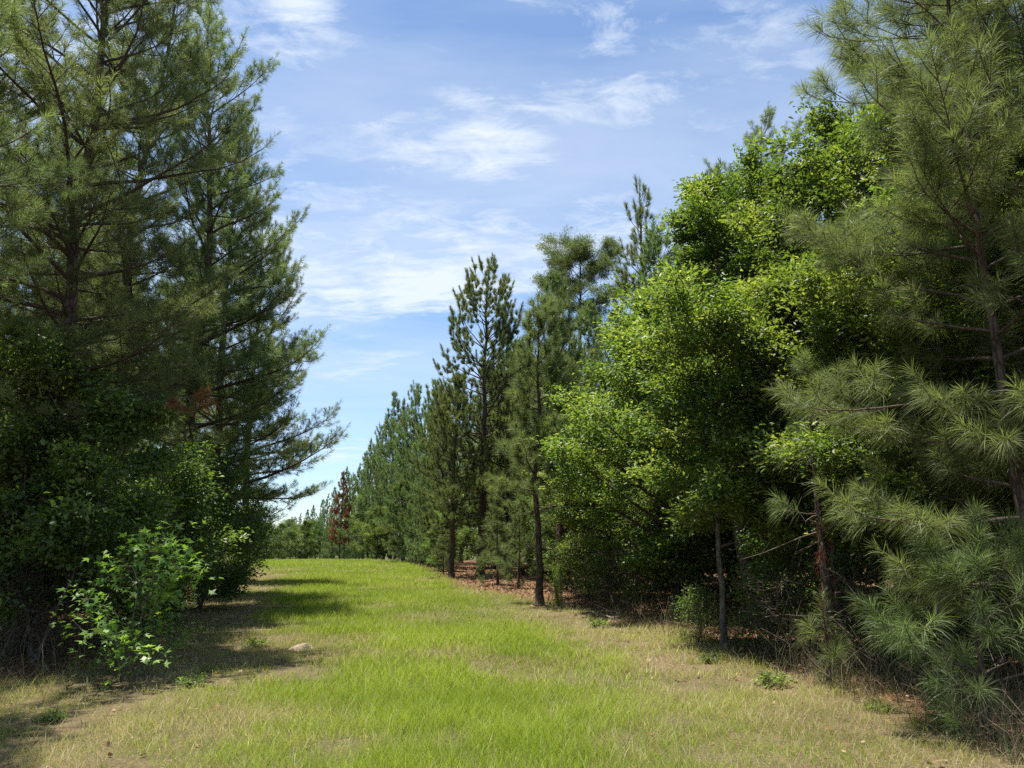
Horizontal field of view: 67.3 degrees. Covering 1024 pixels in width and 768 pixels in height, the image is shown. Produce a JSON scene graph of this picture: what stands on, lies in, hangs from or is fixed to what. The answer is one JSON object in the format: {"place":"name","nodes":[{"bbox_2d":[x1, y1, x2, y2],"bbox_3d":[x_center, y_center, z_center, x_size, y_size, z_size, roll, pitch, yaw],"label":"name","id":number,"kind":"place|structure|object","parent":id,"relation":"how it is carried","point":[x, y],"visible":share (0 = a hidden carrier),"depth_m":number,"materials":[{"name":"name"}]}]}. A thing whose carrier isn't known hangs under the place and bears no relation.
{"place":"outdoors","nodes":[
{"label":"outdoors","id":0,"kind":"place"},
{"bbox_2d":[0,542,1023,767],"bbox_3d":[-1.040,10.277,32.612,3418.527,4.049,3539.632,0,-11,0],"label":"ground","id":1,"kind":"structure","parent":0,"point":[126,699],"depth_m":8.47,"materials":[{"name":"green plant"}]},
{"bbox_2d":[0,25,56,116],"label":"pine tree","id":2,"kind":"object","parent":1,"relation":"on","point":[15,90],"visible":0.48,"depth_m":11.78,"materials":[{"name":"green plant"}]},
{"bbox_2d":[0,556,76,664],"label":"bare shrub","id":3,"kind":"object","parent":1,"relation":"on","point":[24,617],"visible":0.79,"depth_m":10.49,"materials":[{"name":"brown plant"}]},
{"bbox_2d":[31,705,68,722],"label":"leafy weed","id":4,"kind":"object","parent":1,"relation":"on","point":[52,717],"visible":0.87,"depth_m":7.11,"materials":[{"name":"green plant"}]},
{"bbox_2d":[0,0,100,402],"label":"pine tree","id":5,"kind":"object","parent":1,"relation":"on","point":[9,177],"visible":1,"depth_m":8.53,"materials":[{"name":"green plant"}]},
{"bbox_2d":[0,560,100,659],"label":"bare shrub","id":6,"kind":"object","parent":1,"relation":"on","point":[40,623],"visible":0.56,"depth_m":10.84,"materials":[{"name":"brown plant"}]},
{"bbox_2d":[0,50,182,602],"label":"pine tree","id":7,"kind":"object","parent":1,"relation":"on","point":[72,146],"visible":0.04,"depth_m":21.86,"materials":[{"name":"green plant"}]},
{"bbox_2d":[0,0,189,486],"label":"pine tree","id":8,"kind":"object","parent":1,"relation":"on","point":[31,114],"visible":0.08,"depth_m":15.65,"materials":[{"name":"green plant"}]},
{"bbox_2d":[0,313,201,663],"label":"leafy tree","id":9,"kind":"object","parent":1,"relation":"on","point":[62,530],"visible":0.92,"depth_m":10.82,"materials":[{"name":"plant"}]},
{"bbox_2d":[0,0,259,622],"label":"pine tree","id":10,"kind":"object","parent":1,"relation":"on","point":[127,280],"visible":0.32,"depth_m":17.21,"materials":[{"name":"green plant"}]},
{"bbox_2d":[0,0,282,656],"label":"pine tree","id":11,"kind":"object","parent":1,"relation":"on","point":[70,236],"visible":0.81,"depth_m":12.07,"materials":[{"name":"green plant"}]},
{"bbox_2d":[0,340,135,616],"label":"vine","id":12,"kind":"object","parent":11,"relation":"attached to","point":[6,474],"visible":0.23,"depth_m":11.54,"materials":[{"name":"plant"}]},
{"bbox_2d":[49,514,240,685],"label":"sapling","id":13,"kind":"object","parent":1,"relation":"on","point":[123,636],"visible":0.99,"depth_m":9.47,"materials":[{"name":"green plant"}]},
{"bbox_2d":[91,569,213,662],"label":"sapling","id":14,"kind":"object","parent":1,"relation":"on","point":[149,601],"visible":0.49,"depth_m":10.81,"materials":[{"name":"green plant"}]},
{"bbox_2d":[71,433,254,637],"bbox_3d":[-6.354,2.567,13.159,3.207,3.633,3.102,-7,-13,32],"label":"shrub","id":15,"kind":"object","parent":1,"relation":"on","point":[177,479],"visible":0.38,"depth_m":13.36,"materials":[{"name":"green plant"}]},
{"bbox_2d":[122,489,239,625],"bbox_3d":[-6.639,3.372,15.028,2.363,2.768,2.443,6,-13,-28],"label":"shrub","id":16,"kind":"object","parent":1,"relation":"on","point":[207,580],"visible":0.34,"depth_m":15.09,"materials":[{"name":"green plant"}]},
{"bbox_2d":[78,0,332,608],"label":"pine tree","id":17,"kind":"object","parent":1,"relation":"on","point":[245,317],"visible":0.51,"depth_m":19.62,"materials":[{"name":"green plant"}]},
{"bbox_2d":[150,446,275,611],"bbox_3d":[-7.047,3.394,18.202,3.397,3.979,3.512,-2,-12,8],"label":"shrub","id":18,"kind":"object","parent":1,"relation":"on","point":[234,587],"visible":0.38,"depth_m":18.01,"materials":[{"name":"green plant"}]},
{"bbox_2d":[197,471,279,588],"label":"shrub","id":19,"kind":"object","parent":1,"relation":"on","point":[255,515],"visible":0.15,"depth_m":23.73,"materials":[{"name":"green plant"}]},
{"bbox_2d":[144,92,350,598],"bbox_3d":[-7.901,-1.580,23.124,7.274,16.064,5.717,0,-11,0],"label":"pine tree","id":20,"kind":"object","parent":1,"relation":"on","point":[273,426],"visible":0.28,"depth_m":22.82,"materials":[{"name":"green plant"}]},
{"bbox_2d":[221,501,284,577],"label":"shrub","id":21,"kind":"object","parent":1,"relation":"on","point":[264,550],"visible":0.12,"depth_m":30.36,"materials":[{"name":"green plant"}]},
{"bbox_2d":[181,190,341,575],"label":"pine tree","id":22,"kind":"object","parent":1,"relation":"on","point":[285,442],"visible":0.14,"depth_m":30.67,"materials":[{"name":"green plant"}]},
{"bbox_2d":[270,524,303,559],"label":"leafy tree","id":23,"kind":"object","parent":1,"relation":"on","point":[292,534],"visible":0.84,"depth_m":106.95,"materials":[{"name":"green plant"}]},
{"bbox_2d":[283,519,315,558],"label":"leafy tree","id":24,"kind":"object","parent":1,"relation":"on","point":[289,523],"visible":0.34,"depth_m":116.87,"materials":[{"name":"green plant"}]},
{"bbox_2d":[289,517,318,557],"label":"leafy tree","id":25,"kind":"object","parent":1,"relation":"on","point":[304,527],"visible":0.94,"depth_m":110.72,"materials":[{"name":"green plant"}]},
{"bbox_2d":[306,498,328,557],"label":"pine tree","id":26,"kind":"object","parent":1,"relation":"on","point":[322,506],"visible":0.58,"depth_m":119.51,"materials":[{"name":"green plant"}]},
{"bbox_2d":[314,494,334,558],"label":"pine tree","id":27,"kind":"object","parent":1,"relation":"on","point":[324,524],"visible":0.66,"depth_m":116.01,"materials":[{"name":"green plant"}]},
{"bbox_2d":[321,487,342,558],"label":"pine tree","id":28,"kind":"object","parent":1,"relation":"on","point":[327,532],"visible":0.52,"depth_m":109.66,"materials":[{"name":"green plant"}]},
{"bbox_2d":[328,471,353,558],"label":"dead pine","id":29,"kind":"object","parent":1,"relation":"on","point":[343,481],"visible":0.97,"depth_m":80.74,"materials":[{"name":"brown plant"}]},
{"bbox_2d":[343,491,371,558],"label":"oak tree","id":30,"kind":"object","parent":1,"relation":"on","point":[357,513],"visible":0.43,"depth_m":82.09,"materials":[{"name":"green plant"}]},
{"bbox_2d":[335,422,386,559],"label":"pine tree","id":31,"kind":"object","parent":1,"relation":"on","point":[370,466],"visible":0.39,"depth_m":77.00,"materials":[{"name":"green plant"}]},
{"bbox_2d":[353,437,379,558],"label":"pine tree","id":32,"kind":"object","parent":1,"relation":"on","point":[369,450],"visible":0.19,"depth_m":84.27,"materials":[{"name":"green plant"}]},
{"bbox_2d":[352,505,395,559],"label":"oak tree","id":33,"kind":"object","parent":1,"relation":"on","point":[369,539],"visible":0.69,"depth_m":64.39,"materials":[{"name":"green plant"}]},
{"bbox_2d":[361,407,395,559],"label":"pine tree","id":34,"kind":"object","parent":1,"relation":"on","point":[375,476],"visible":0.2,"depth_m":71.74,"materials":[{"name":"green plant"}]},
{"bbox_2d":[366,391,412,559],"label":"pine tree","id":35,"kind":"object","parent":1,"relation":"on","point":[387,453],"visible":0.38,"depth_m":65.64,"materials":[{"name":"green plant"}]},
{"bbox_2d":[375,479,416,561],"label":"oak tree","id":36,"kind":"object","parent":1,"relation":"on","point":[395,542],"visible":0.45,"depth_m":55.74,"materials":[{"name":"green plant"}]},
{"bbox_2d":[379,396,415,559],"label":"pine tree","id":37,"kind":"object","parent":1,"relation":"on","point":[391,442],"visible":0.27,"depth_m":61.76,"materials":[{"name":"green plant"}]},
{"bbox_2d":[372,380,426,561],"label":"pine tree","id":38,"kind":"object","parent":1,"relation":"on","point":[416,399],"visible":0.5,"depth_m":55.65,"materials":[{"name":"green plant"}]},
{"bbox_2d":[384,445,416,559],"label":"pine tree","id":39,"kind":"object","parent":1,"relation":"on","point":[391,501],"visible":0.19,"depth_m":58.96,"materials":[{"name":"green plant"}]},
{"bbox_2d":[398,431,429,562],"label":"pine tree","id":40,"kind":"object","parent":1,"relation":"on","point":[407,476],"visible":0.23,"depth_m":53.28,"materials":[{"name":"green plant"}]},
{"bbox_2d":[403,384,433,564],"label":"pine tree","id":41,"kind":"object","parent":1,"relation":"on","point":[407,541],"visible":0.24,"depth_m":51.69,"materials":[{"name":"green plant"}]},
{"bbox_2d":[405,430,440,565],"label":"pine tree","id":42,"kind":"object","parent":1,"relation":"on","point":[411,510],"visible":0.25,"depth_m":48.18,"materials":[{"name":"green plant"}]},
{"bbox_2d":[407,380,456,566],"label":"pine tree","id":43,"kind":"object","parent":1,"relation":"on","point":[416,488],"visible":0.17,"depth_m":46.50,"materials":[{"name":"green plant"}]},
{"bbox_2d":[414,418,468,567],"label":"pine tree","id":44,"kind":"object","parent":1,"relation":"on","point":[434,506],"visible":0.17,"depth_m":43.41,"materials":[{"name":"green plant"}]},
{"bbox_2d":[431,528,458,573],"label":"young pine","id":45,"kind":"object","parent":1,"relation":"on","point":[444,554],"visible":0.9,"depth_m":37.02,"materials":[{"name":"green plant"}]},
{"bbox_2d":[421,507,470,571],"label":"oak tree","id":46,"kind":"object","parent":1,"relation":"on","point":[431,545],"visible":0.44,"depth_m":39.96,"materials":[{"name":"green plant"}]},
{"bbox_2d":[405,366,495,577],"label":"pine tree","id":47,"kind":"object","parent":1,"relation":"on","point":[454,498],"visible":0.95,"depth_m":34.17,"materials":[{"name":"green plant"}]},
{"bbox_2d":[447,372,487,562],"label":"pine tree","id":48,"kind":"object","parent":1,"relation":"on","point":[464,376],"visible":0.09,"depth_m":55.38,"materials":[{"name":"green plant"}]},
{"bbox_2d":[396,252,560,576],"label":"pine tree","id":49,"kind":"object","parent":1,"relation":"on","point":[501,327],"visible":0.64,"depth_m":36.12,"materials":[{"name":"green plant"}]},
{"bbox_2d":[459,350,511,568],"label":"pine tree","id":50,"kind":"object","parent":1,"relation":"on","point":[472,549],"visible":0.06,"depth_m":44.24,"materials":[{"name":"green plant"}]},
{"bbox_2d":[457,453,516,552],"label":"oak tree","id":51,"kind":"object","parent":1,"relation":"on","point":[470,518],"visible":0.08,"depth_m":44.27,"materials":[{"name":"green plant"}]},
{"bbox_2d":[441,333,555,572],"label":"pine tree","id":52,"kind":"object","parent":1,"relation":"on","point":[503,358],"visible":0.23,"depth_m":37.50,"materials":[{"name":"green plant"}]},
{"bbox_2d":[475,492,530,585],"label":"young pine","id":53,"kind":"object","parent":1,"relation":"on","point":[491,540],"visible":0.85,"depth_m":28.47,"materials":[{"name":"green plant"}]},
{"bbox_2d":[464,382,543,572],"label":"pine tree","id":54,"kind":"object","parent":1,"relation":"on","point":[521,569],"visible":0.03,"depth_m":38.77,"materials":[{"name":"green plant"}]},
{"bbox_2d":[0,573,1023,765],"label":"dry weeds","id":55,"kind":"object","parent":1,"relation":"on","point":[1003,717],"visible":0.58,"depth_m":8.54,"materials":[{"name":"brown plant"}]},
{"bbox_2d":[0,565,1023,767],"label":"pine straw","id":56,"kind":"object","parent":1,"relation":"on","point":[472,577],"visible":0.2,"depth_m":13.46,"materials":[{"name":"brown plant"}]},
{"bbox_2d":[488,499,549,588],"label":"young pine","id":57,"kind":"object","parent":1,"relation":"on","point":[507,565],"visible":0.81,"depth_m":26.23,"materials":[{"name":"green plant"}]},
{"bbox_2d":[494,334,554,574],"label":"pine tree","id":58,"kind":"object","parent":1,"relation":"on","point":[505,459],"visible":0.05,"depth_m":36.56,"materials":[{"name":"green plant"}]},
{"bbox_2d":[484,288,584,605],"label":"pine tree","id":59,"kind":"object","parent":1,"relation":"on","point":[539,423],"visible":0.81,"depth_m":20.28,"materials":[{"name":"green plant"}]},
{"bbox_2d":[513,498,556,576],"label":"shrub","id":60,"kind":"object","parent":1,"relation":"on","point":[530,524],"visible":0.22,"depth_m":32.12,"materials":[{"name":"green plant"}]},
{"bbox_2d":[500,268,614,585],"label":"pine tree","id":61,"kind":"object","parent":1,"relation":"on","point":[562,289],"visible":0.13,"depth_m":29.04,"materials":[{"name":"green plant"}]},
{"bbox_2d":[551,558,564,608],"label":"feathery weed","id":62,"kind":"object","parent":1,"relation":"on","point":[556,587],"visible":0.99,"depth_m":18.57,"materials":[{"name":"green plant"}]},
{"bbox_2d":[499,287,625,590],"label":"pine tree","id":63,"kind":"object","parent":1,"relation":"on","point":[523,509],"visible":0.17,"depth_m":26.18,"materials":[{"name":"green plant"}]},
{"bbox_2d":[512,403,637,582],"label":"oak tree","id":64,"kind":"object","parent":1,"relation":"on","point":[550,534],"visible":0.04,"depth_m":30.31,"materials":[{"name":"green plant"}]},
{"bbox_2d":[541,297,612,575],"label":"pine tree","id":65,"kind":"object","parent":1,"relation":"on","point":[586,311],"visible":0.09,"depth_m":35.04,"materials":[{"name":"green plant"}]},
{"bbox_2d":[521,227,634,350],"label":"pine tree","id":66,"kind":"object","parent":1,"relation":"on","point":[575,249],"visible":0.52,"depth_m":46.30,"materials":[{"name":"green plant"}]},
{"bbox_2d":[543,521,634,600],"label":"shrub","id":67,"kind":"object","parent":1,"relation":"on","point":[586,554],"visible":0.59,"depth_m":20.80,"materials":[{"name":"green plant"}]},
{"bbox_2d":[517,398,669,596],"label":"oak tree","id":68,"kind":"object","parent":1,"relation":"on","point":[564,503],"visible":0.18,"depth_m":22.12,"materials":[{"name":"green plant"}]},
{"bbox_2d":[565,484,650,588],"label":"shrub","id":69,"kind":"object","parent":1,"relation":"on","point":[585,531],"visible":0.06,"depth_m":25.97,"materials":[{"name":"green plant"}]},
{"bbox_2d":[568,536,650,607],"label":"shrub","id":70,"kind":"object","parent":1,"relation":"on","point":[603,566],"visible":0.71,"depth_m":18.92,"materials":[{"name":"green plant"}]},
{"bbox_2d":[540,214,694,588],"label":"pine tree","id":71,"kind":"object","parent":1,"relation":"on","point":[647,249],"visible":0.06,"depth_m":27.00,"materials":[{"name":"green plant"}]},
{"bbox_2d":[590,541,669,615],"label":"bare shrub","id":72,"kind":"object","parent":1,"relation":"on","point":[625,576],"visible":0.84,"depth_m":16.88,"materials":[{"name":"brown plant"}]},
{"bbox_2d":[600,173,668,586],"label":"pine tree","id":73,"kind":"object","parent":1,"relation":"on","point":[617,250],"visible":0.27,"depth_m":28.76,"materials":[{"name":"green plant"}]},
{"bbox_2d":[526,250,805,611],"bbox_3d":[3.755,1.196,18.657,6.903,8.432,7.354,0,-11,0],"label":"oak tree","id":74,"kind":"object","parent":1,"relation":"on","point":[669,548],"visible":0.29,"depth_m":17.58,"materials":[{"name":"green plant"}]},
{"bbox_2d":[613,485,729,601],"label":"shrub","id":75,"kind":"object","parent":1,"relation":"on","point":[659,511],"visible":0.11,"depth_m":20.51,"materials":[{"name":"green plant"}]},
{"bbox_2d":[663,578,739,642],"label":"shrub","id":76,"kind":"object","parent":1,"relation":"on","point":[686,599],"visible":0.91,"depth_m":12.66,"materials":[{"name":"green plant"}]},
{"bbox_2d":[587,129,827,621],"bbox_3d":[4.481,-0.337,16.583,4.785,10.667,5.504,4,-12,-17],"label":"oak tree","id":77,"kind":"object","parent":1,"relation":"on","point":[707,204],"visible":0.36,"depth_m":16.71,"materials":[{"name":"green plant"}]},
{"bbox_2d":[601,257,837,649],"bbox_3d":[3.254,1.052,12.196,3.754,6.138,3.857,0,-11,0],"label":"oak tree","id":78,"kind":"object","parent":1,"relation":"on","point":[690,324],"visible":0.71,"depth_m":11.79,"materials":[{"name":"green plant"}]},
{"bbox_2d":[646,101,816,607],"bbox_3d":[5.925,-0.907,18.741,4.236,12.717,4.856,4,-12,-20],"label":"pine tree","id":79,"kind":"object","parent":1,"relation":"on","point":[767,121],"visible":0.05,"depth_m":19.43,"materials":[{"name":"green plant"}]},
{"bbox_2d":[671,467,812,610],"bbox_3d":[5.328,3.279,17.012,3.359,3.806,3.250,5,-13,-24],"label":"shrub","id":80,"kind":"object","parent":1,"relation":"on","point":[725,563],"visible":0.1,"depth_m":17.13,"materials":[{"name":"green plant"}]},
{"bbox_2d":[636,199,847,517],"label":"oak tree","id":81,"kind":"object","parent":1,"relation":"on","point":[680,250],"depth_m":19.89,"materials":[{"name":"green plant"}]},
{"bbox_2d":[750,667,796,690],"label":"leafy weed","id":82,"kind":"object","parent":1,"relation":"on","point":[768,678],"visible":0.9,"depth_m":8.68,"materials":[{"name":"green plant"}]},
{"bbox_2d":[715,552,840,655],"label":"shrub","id":83,"kind":"object","parent":1,"relation":"on","point":[759,575],"visible":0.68,"depth_m":11.10,"materials":[{"name":"green plant"}]},
{"bbox_2d":[724,569,839,669],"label":"bare shrub","id":84,"kind":"object","parent":1,"relation":"on","point":[781,589],"visible":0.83,"depth_m":10.27,"materials":[{"name":"brown plant"}]},
{"bbox_2d":[716,508,890,646],"bbox_3d":[4.800,3.008,12.290,2.810,2.359,2.878,-7,-13,32],"label":"shrub","id":85,"kind":"object","parent":1,"relation":"on","point":[790,558],"visible":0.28,"depth_m":12.07,"materials":[{"name":"green plant"}]},
{"bbox_2d":[722,475,901,632],"bbox_3d":[5.307,2.879,14.171,2.954,3.460,3.054,0,-11,0],"label":"shrub","id":86,"kind":"object","parent":1,"relation":"on","point":[755,540],"visible":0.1,"depth_m":14.04,"materials":[{"name":"green plant"}]},
{"bbox_2d":[698,201,950,658],"bbox_3d":[4.647,0.716,11.289,4.050,6.445,3.941,-6,-13,26],"label":"oak tree","id":87,"kind":"object","parent":1,"relation":"on","point":[763,343],"visible":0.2,"depth_m":11.29,"materials":[{"name":"green plant"}]},
{"bbox_2d":[792,584,861,688],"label":"young pine","id":88,"kind":"object","parent":1,"relation":"on","point":[838,650],"visible":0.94,"depth_m":8.80,"materials":[{"name":"green plant"}]},
{"bbox_2d":[743,341,921,688],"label":"pine tree","id":89,"kind":"object","parent":1,"relation":"on","point":[823,554],"visible":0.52,"depth_m":9.77,"materials":[{"name":"green plant"}]},
{"bbox_2d":[740,147,932,627],"bbox_3d":[6.808,-0.091,15.371,4.331,9.656,4.982,-5,-13,25],"label":"oak tree","id":90,"kind":"object","parent":1,"relation":"on","point":[794,167],"visible":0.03,"depth_m":15.61,"materials":[{"name":"green plant"}]},
{"bbox_2d":[796,555,922,670],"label":"bare shrub","id":91,"kind":"object","parent":1,"relation":"on","point":[873,573],"visible":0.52,"depth_m":9.76,"materials":[{"name":"brown plant"}]},
{"bbox_2d":[717,47,1021,637],"bbox_3d":[7.334,-1.102,14.013,6.931,11.078,7.485,0,-11,0],"label":"oak tree","id":92,"kind":"object","parent":1,"relation":"on","point":[844,164],"visible":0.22,"depth_m":13.77,"materials":[{"name":"green plant"}]},
{"bbox_2d":[746,0,1023,575],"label":"pine tree","id":93,"kind":"object","parent":1,"relation":"on","point":[944,72],"visible":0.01,"depth_m":13.50,"materials":[{"name":"green plant"}]},
{"bbox_2d":[756,237,1023,686],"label":"oak tree","id":94,"kind":"object","parent":1,"relation":"on","point":[854,322],"visible":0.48,"depth_m":9.21,"materials":[{"name":"green plant"}]},
{"bbox_2d":[791,522,988,666],"bbox_3d":[5.146,2.831,10.960,2.594,2.178,2.657,5,-13,-24],"label":"shrub","id":95,"kind":"object","parent":1,"relation":"on","point":[850,567],"visible":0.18,"depth_m":10.71,"materials":[{"name":"green plant"}]},
{"bbox_2d":[760,0,1023,664],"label":"pine tree","id":96,"kind":"object","parent":1,"relation":"on","point":[860,241],"visible":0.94,"depth_m":7.58,"materials":[{"name":"green plant"}]},
{"bbox_2d":[787,0,1023,639],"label":"pine tree","id":97,"kind":"object","parent":1,"relation":"on","point":[1001,475],"visible":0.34,"depth_m":8.57,"materials":[{"name":"green plant"}]},
{"bbox_2d":[840,537,1015,673],"bbox_3d":[5.010,2.684,9.379,2.161,1.815,2.214,-10,-15,40],"label":"shrub","id":98,"kind":"object","parent":1,"relation":"on","point":[951,629],"visible":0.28,"depth_m":9.31,"materials":[{"name":"green plant"}]},
{"bbox_2d":[840,494,1023,745],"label":"young pine","id":99,"kind":"object","parent":1,"relation":"on","point":[911,641],"visible":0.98,"depth_m":6.74,"materials":[{"name":"green plant"}]},
{"bbox_2d":[846,12,1023,529],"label":"oak tree","id":100,"kind":"object","parent":1,"relation":"on","point":[1019,162],"visible":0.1,"depth_m":9.36,"materials":[{"name":"green plant"}]},
{"bbox_2d":[918,486,1023,651],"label":"shrub","id":101,"kind":"object","parent":1,"relation":"on","point":[990,568],"visible":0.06,"depth_m":11.33,"materials":[{"name":"green plant"}]},
{"bbox_2d":[0,0,1023,540],"label":"sky","id":102,"kind":"structure","parent":0,"point":[421,138],"materials":[{"name":"blue"}]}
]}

